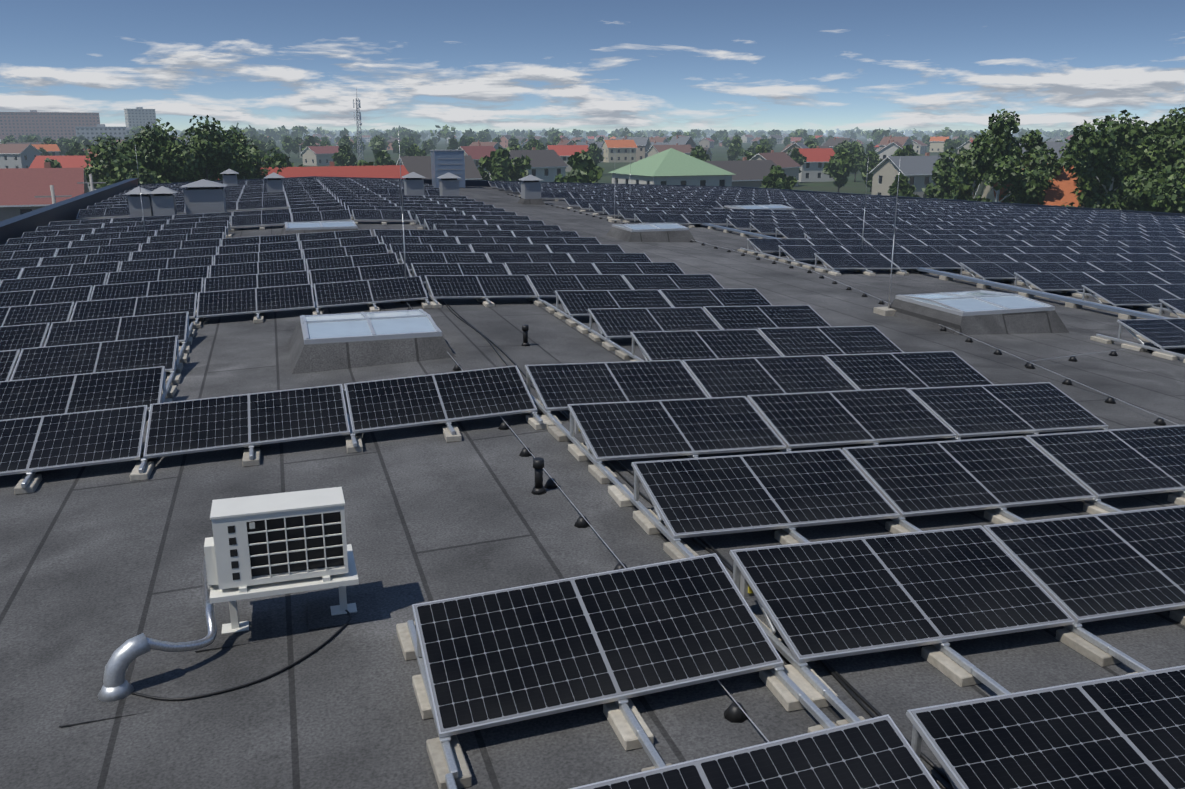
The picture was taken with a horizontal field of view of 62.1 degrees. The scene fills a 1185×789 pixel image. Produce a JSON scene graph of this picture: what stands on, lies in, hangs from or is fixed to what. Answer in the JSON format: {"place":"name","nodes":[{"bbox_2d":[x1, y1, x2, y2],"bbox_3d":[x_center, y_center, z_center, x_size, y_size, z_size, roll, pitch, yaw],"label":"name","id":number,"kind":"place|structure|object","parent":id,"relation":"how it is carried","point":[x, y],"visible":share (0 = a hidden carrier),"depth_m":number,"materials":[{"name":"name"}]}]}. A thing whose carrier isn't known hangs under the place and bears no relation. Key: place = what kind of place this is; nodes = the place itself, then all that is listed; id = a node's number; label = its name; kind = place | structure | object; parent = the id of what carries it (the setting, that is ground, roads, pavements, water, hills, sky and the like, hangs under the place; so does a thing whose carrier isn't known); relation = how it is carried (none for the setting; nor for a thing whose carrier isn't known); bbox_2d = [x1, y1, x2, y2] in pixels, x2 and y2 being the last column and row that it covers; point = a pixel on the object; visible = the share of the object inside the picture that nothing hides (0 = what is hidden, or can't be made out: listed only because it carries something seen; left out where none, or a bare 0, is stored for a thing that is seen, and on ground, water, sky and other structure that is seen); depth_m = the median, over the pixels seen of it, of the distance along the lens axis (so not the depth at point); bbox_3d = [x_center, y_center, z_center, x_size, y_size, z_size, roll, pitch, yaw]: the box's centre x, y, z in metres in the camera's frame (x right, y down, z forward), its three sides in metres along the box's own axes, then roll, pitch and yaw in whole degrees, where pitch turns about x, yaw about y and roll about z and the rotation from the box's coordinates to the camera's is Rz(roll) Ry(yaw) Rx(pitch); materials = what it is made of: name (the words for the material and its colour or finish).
{"place":"outdoors","nodes":[
{"label":"outdoors","id":0,"kind":"place"},
{"bbox_2d":[62,133,1063,193],"bbox_3d":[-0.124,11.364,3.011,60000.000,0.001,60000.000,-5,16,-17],"label":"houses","id":1,"kind":"structure","parent":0,"point":[858,186],"depth_m":448.77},
{"bbox_2d":[0,107,156,144],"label":"apartment blocks","id":2,"kind":"structure","parent":1,"relation":"on","point":[68,125],"depth_m":929.29,"materials":[{"name":"grey concrete"}]},
{"bbox_2d":[34,174,124,203],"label":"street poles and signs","id":3,"kind":"object","parent":1,"relation":"on","point":[53,196],"visible":0.12,"depth_m":53.75,"materials":[{"name":"grey metal"}]},
{"bbox_2d":[353,88,363,159],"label":"telecom mast","id":4,"kind":"object","parent":1,"relation":"on","point":[359,119],"visible":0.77,"depth_m":244.28,"materials":[{"name":"silver metal"}]},
{"bbox_2d":[0,133,1081,220],"bbox_3d":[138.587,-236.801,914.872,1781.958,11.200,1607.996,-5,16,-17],"label":"town houses","id":5,"kind":"structure","parent":1,"relation":"on","point":[28,173],"depth_m":161.29,"materials":[{"name":"multicoloured brick"}]},
{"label":"building walls","id":6,"kind":"object","parent":1,"relation":"on","visible":0},
{"bbox_2d":[0,176,1184,244],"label":"roof parapet","id":7,"kind":"structure","parent":6,"relation":"on","point":[18,226],"depth_m":49.43,"materials":[{"name":"grey metal"}]},
{"bbox_2d":[428,287,754,596],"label":"junction boxes","id":8,"kind":"object","parent":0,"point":[745,589],"visible":0.08,"depth_m":6.79,"materials":[{"name":"grey"}]},
{"bbox_2d":[0,186,1184,788],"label":"roof surface","id":9,"kind":"object","parent":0,"point":[100,564],"depth_m":7.94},
{"bbox_2d":[59,592,380,726],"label":"roof patches","id":10,"kind":"object","parent":9,"relation":"on","point":[84,704],"visible":0.74,"depth_m":6.41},
{"bbox_2d":[98,633,150,701],"bbox_3d":[-2.925,1.702,6.137,0.330,0.371,0.212,-9,18,-31],"label":"elbow pipe","id":11,"kind":"object","parent":10,"relation":"on","point":[117,686],"visible":1,"depth_m":6.08,"materials":[{"name":"metal"}]},
{"bbox_2d":[131,609,350,700],"bbox_3d":[-2.169,1.750,6.454,1.502,0.061,0.450,-13,20,-41],"label":"power cable","id":12,"kind":"object","parent":10,"relation":"on","point":[249,683],"visible":0.94,"depth_m":6.18,"materials":[{"name":"black plastic"}]},
{"bbox_2d":[204,487,358,633],"bbox_3d":[-2.165,1.159,6.891,0.970,0.948,0.625,-5,16,-17],"label":"outdoor ac unit","id":13,"kind":"object","parent":10,"relation":"on","point":[257,546],"visible":1,"depth_m":6.64,"materials":[{"name":"metal"}]},
{"bbox_2d":[147,557,216,651],"bbox_3d":[-2.634,1.394,6.398,0.190,0.571,0.636,6,16,22],"label":"insulated pipe","id":14,"kind":"object","parent":13,"relation":"attached to","point":[206,641],"visible":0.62,"depth_m":6.49,"materials":[{"name":"silver metal"}]},
{"bbox_2d":[125,169,545,216],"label":"roof vents","id":15,"kind":"object","parent":9,"relation":"on","point":[204,196],"visible":0.77,"depth_m":39.91,"materials":[{"name":"grey metal"}]},
{"bbox_2d":[430,150,464,187],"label":"roof cabinet","id":16,"kind":"object","parent":9,"relation":"on","point":[443,162],"visible":0.83,"depth_m":65.81,"materials":[{"name":"grey metal"}]},
{"bbox_2d":[135,130,899,315],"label":"lightning rods","id":17,"kind":"object","parent":9,"relation":"on","point":[886,311],"visible":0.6,"depth_m":19.96,"materials":[{"name":"silver metal"}]},
{"bbox_2d":[521,325,545,494],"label":"roof vents","id":18,"kind":"object","parent":9,"relation":"on","point":[538,487],"visible":1,"depth_m":9.23,"materials":[{"name":"black plastic"}]},
{"bbox_2d":[14,195,1184,788],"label":"ballast block","id":19,"kind":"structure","parent":9,"relation":"on","point":[794,685],"depth_m":7.71,"materials":[{"name":"concrete"}]},
{"bbox_2d":[0,177,1184,788],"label":"solar panels","id":20,"kind":"object","parent":19,"relation":"on","point":[82,385],"visible":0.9,"depth_m":10.65,"materials":[{"name":"black glass"}]},
{"bbox_2d":[280,204,1068,373],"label":"skylights","id":21,"kind":"object","parent":9,"relation":"on","point":[323,342],"visible":0.96,"depth_m":18.19,"materials":[{"name":"white glass"}]},
{"bbox_2d":[442,299,952,788],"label":"dc cables","id":22,"kind":"object","parent":9,"relation":"on","point":[846,685],"visible":0.56,"depth_m":6.23,"materials":[{"name":"black plastic"}]},
{"bbox_2d":[400,194,1165,722],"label":"conductor holders","id":23,"kind":"object","parent":9,"relation":"on","point":[734,714],"visible":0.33,"depth_m":11.22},
{"bbox_2d":[406,195,1177,741],"bbox_3d":[-1.688,-6.053,36.155,14.355,0.511,67.500,-5,16,-17],"label":"cable","id":24,"kind":"object","parent":23,"relation":"on","point":[870,295],"visible":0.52,"depth_m":12.40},
{"bbox_2d":[693,223,1168,319],"bbox_3d":[8.792,-3.648,28.108,0.250,0.175,32.125,-5,16,-17],"label":"cable tray","id":25,"kind":"object","parent":9,"relation":"on","point":[1125,314],"visible":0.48,"depth_m":23.49,"materials":[{"name":"galvanised steel"},{"name":"concrete"}]},
{"bbox_2d":[0,0,1184,132],"label":"sky","id":26,"kind":"structure","parent":0,"point":[477,65],"materials":[{"name":"blue"}]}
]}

